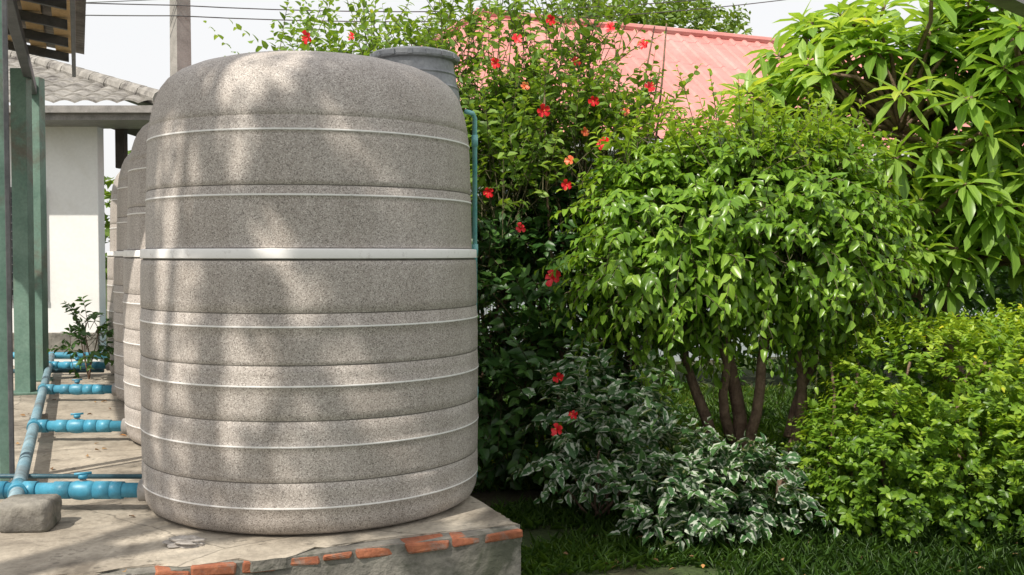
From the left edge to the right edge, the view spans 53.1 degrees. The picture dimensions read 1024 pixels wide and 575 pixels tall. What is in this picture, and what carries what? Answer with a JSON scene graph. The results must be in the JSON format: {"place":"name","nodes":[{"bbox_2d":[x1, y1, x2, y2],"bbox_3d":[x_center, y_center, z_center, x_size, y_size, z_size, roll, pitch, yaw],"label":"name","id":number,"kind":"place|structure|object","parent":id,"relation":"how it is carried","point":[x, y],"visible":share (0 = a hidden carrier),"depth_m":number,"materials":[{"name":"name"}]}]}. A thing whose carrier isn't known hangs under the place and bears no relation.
{"place":"outdoors","nodes":[
{"label":"outdoors","id":0,"kind":"place"},
{"bbox_2d":[162,535,205,548],"bbox_3d":[-1.328,1.033,4.145,0.172,0.056,0.116,0,2,0],"label":"crumpled rag","id":1,"kind":"object","parent":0,"point":[185,541],"visible":0.98,"depth_m":4.12,"materials":[{"name":"fabric"}]},
{"bbox_2d":[9,0,997,252],"label":"sky","id":2,"kind":"structure","parent":0,"point":[135,49],"materials":[{"name":"white"}]},
{"bbox_2d":[105,260,1023,574],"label":"ground","id":3,"kind":"structure","parent":0,"point":[487,496],"depth_m":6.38,"materials":[{"name":"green plant"}]},
{"bbox_2d":[9,127,140,364],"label":"walls","id":4,"kind":"structure","parent":3,"relation":"on","point":[75,213],"depth_m":12.39,"materials":[{"name":"white paint"}]},
{"bbox_2d":[10,187,13,299],"bbox_3d":[-6.120,-0.528,12.359,0.960,1.360,0.070,0,2,0],"label":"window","id":5,"kind":"structure","parent":4,"relation":"attached to","point":[11,241],"depth_m":12.36,"materials":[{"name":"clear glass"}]},
{"bbox_2d":[9,105,152,128],"bbox_3d":[-6.500,-2.055,13.472,5.100,0.160,3.735,0,2,0],"label":"fascia gutter","id":6,"kind":"object","parent":4,"relation":"attached to","point":[120,116],"depth_m":11.70,"materials":[{"name":"grey metal"}]},
{"bbox_2d":[8,50,158,104],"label":"tiled roof","id":7,"kind":"structure","parent":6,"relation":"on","point":[61,83],"depth_m":12.36,"materials":[{"name":"tile"}]},
{"bbox_2d":[104,150,130,278],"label":"distant trees","id":8,"kind":"object","parent":3,"relation":"on","point":[108,183],"depth_m":61.81,"materials":[{"name":"green plant"}]},
{"bbox_2d":[0,365,522,574],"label":"concrete platform","id":9,"kind":"structure","parent":3,"relation":"on","point":[470,535],"depth_m":4.30,"materials":[{"name":"concrete"}]},
{"bbox_2d":[0,494,61,532],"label":"concrete footing","id":10,"kind":"object","parent":9,"relation":"on","point":[24,513],"visible":1,"depth_m":4.32,"materials":[{"name":"grey concrete"}]},
{"bbox_2d":[0,0,85,481],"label":"green steel shelter","id":11,"kind":"object","parent":9,"relation":"on","point":[40,26],"visible":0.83,"depth_m":8.50,"materials":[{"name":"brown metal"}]},
{"bbox_2d":[0,351,145,500],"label":"water pipework","id":12,"kind":"object","parent":9,"relation":"on","point":[23,481],"visible":0.8,"depth_m":5.63,"materials":[{"name":"blue plastic"}]},
{"bbox_2d":[47,295,113,378],"bbox_3d":[-3.959,0.549,9.603,0.746,0.951,0.644,-1,2,-26],"label":"shrub","id":13,"kind":"object","parent":9,"relation":"on","point":[82,334],"visible":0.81,"depth_m":9.60,"materials":[{"name":"green plant"}]},
{"bbox_2d":[107,172,119,374],"bbox_3d":[-3.188,-0.272,10.221,1.605,2.230,1.605,1,2,21],"label":"water tank","id":14,"kind":"object","parent":9,"relation":"on","point":[113,247],"visible":0.07,"depth_m":9.75,"materials":[{"name":"plastic"}]},
{"bbox_2d":[113,153,130,401],"bbox_3d":[-2.447,-0.215,8.473,1.605,2.230,1.605,2,3,44],"label":"water tank","id":15,"kind":"object","parent":9,"relation":"on","point":[122,210],"visible":0.08,"depth_m":7.99,"materials":[{"name":"plastic"}]},
{"bbox_2d":[123,123,148,444],"bbox_3d":[-1.706,-0.157,6.726,1.605,2.230,1.605,-1,2,-23],"label":"water tank","id":16,"kind":"object","parent":9,"relation":"on","point":[136,207],"visible":0.14,"depth_m":6.22,"materials":[{"name":"plastic"}]},
{"bbox_2d":[139,46,478,534],"bbox_3d":[-0.965,-0.099,4.979,1.605,2.230,1.605,0,2,0],"label":"water tank","id":17,"kind":"object","parent":9,"relation":"on","point":[309,364],"visible":1,"depth_m":4.29,"materials":[{"name":"plastic"}]},
{"bbox_2d":[464,109,477,395],"bbox_3d":[-0.214,0.040,5.361,0.034,1.927,0.093,2,2,39],"label":"overflow pipe","id":18,"kind":"object","parent":17,"relation":"attached to","point":[474,140],"visible":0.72,"depth_m":5.36,"materials":[{"name":"teal plastic"}]},
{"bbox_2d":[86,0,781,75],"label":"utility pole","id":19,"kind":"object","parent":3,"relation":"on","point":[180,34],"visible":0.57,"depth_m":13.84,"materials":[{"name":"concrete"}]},
{"bbox_2d":[203,0,700,493],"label":"hibiscus bush","id":20,"kind":"object","parent":3,"relation":"on","point":[525,142],"visible":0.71,"depth_m":6.63,"materials":[{"name":"green plant"}]},
{"bbox_2d":[16,399,1019,574],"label":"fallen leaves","id":21,"kind":"object","parent":3,"relation":"on","point":[702,565],"visible":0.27,"depth_m":5.30,"materials":[{"name":"brown plant"}]},
{"bbox_2d":[554,0,752,34],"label":"distant tree","id":22,"kind":"object","parent":3,"relation":"on","point":[707,16],"visible":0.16,"depth_m":29.71,"materials":[{"name":"green plant"}]},
{"bbox_2d":[506,342,838,556],"bbox_3d":[0.852,0.832,5.590,1.793,1.040,1.232,1,2,31],"label":"variegated shrub","id":23,"kind":"object","parent":3,"relation":"on","point":[699,477],"visible":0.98,"depth_m":5.46,"materials":[{"name":"green plant"}]},
{"bbox_2d":[433,8,1023,360],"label":"red roof building","id":24,"kind":"structure","parent":3,"relation":"on","point":[720,54],"depth_m":16.12,"materials":[{"name":"metal"}]},
{"bbox_2d":[470,137,1016,360],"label":"wall","id":25,"kind":"structure","parent":24,"relation":"in","point":[677,358],"depth_m":14.56,"materials":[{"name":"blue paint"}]},
{"bbox_2d":[534,65,943,495],"bbox_3d":[1.353,0.002,6.374,2.455,2.676,2.141,0,2,0],"label":"ficus tree","id":26,"kind":"object","parent":3,"relation":"on","point":[784,229],"visible":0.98,"depth_m":5.91,"materials":[{"name":"green plant"}]},
{"bbox_2d":[478,165,1022,387],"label":"background shrubs","id":27,"kind":"object","parent":3,"relation":"on","point":[740,356],"depth_m":12.04,"materials":[{"name":"green plant"}]},
{"bbox_2d":[709,0,1023,447],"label":"plumeria tree","id":28,"kind":"object","parent":3,"relation":"on","point":[970,192],"visible":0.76,"depth_m":6.98,"materials":[{"name":"green plant"}]},
{"bbox_2d":[743,81,1023,437],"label":"garden shrub","id":29,"kind":"object","parent":3,"relation":"on","point":[1006,296],"visible":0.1,"depth_m":7.78,"materials":[{"name":"green plant"}]},
{"bbox_2d":[780,298,1023,551],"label":"clipped hedge","id":30,"kind":"object","parent":3,"relation":"on","point":[984,475],"visible":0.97,"depth_m":5.46,"materials":[{"name":"green plant"}]},
{"bbox_2d":[984,0,1023,17],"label":"beam","id":31,"kind":"structure","parent":3,"relation":"on","point":[1016,7],"depth_m":4.15,"materials":[{"name":"metal"}]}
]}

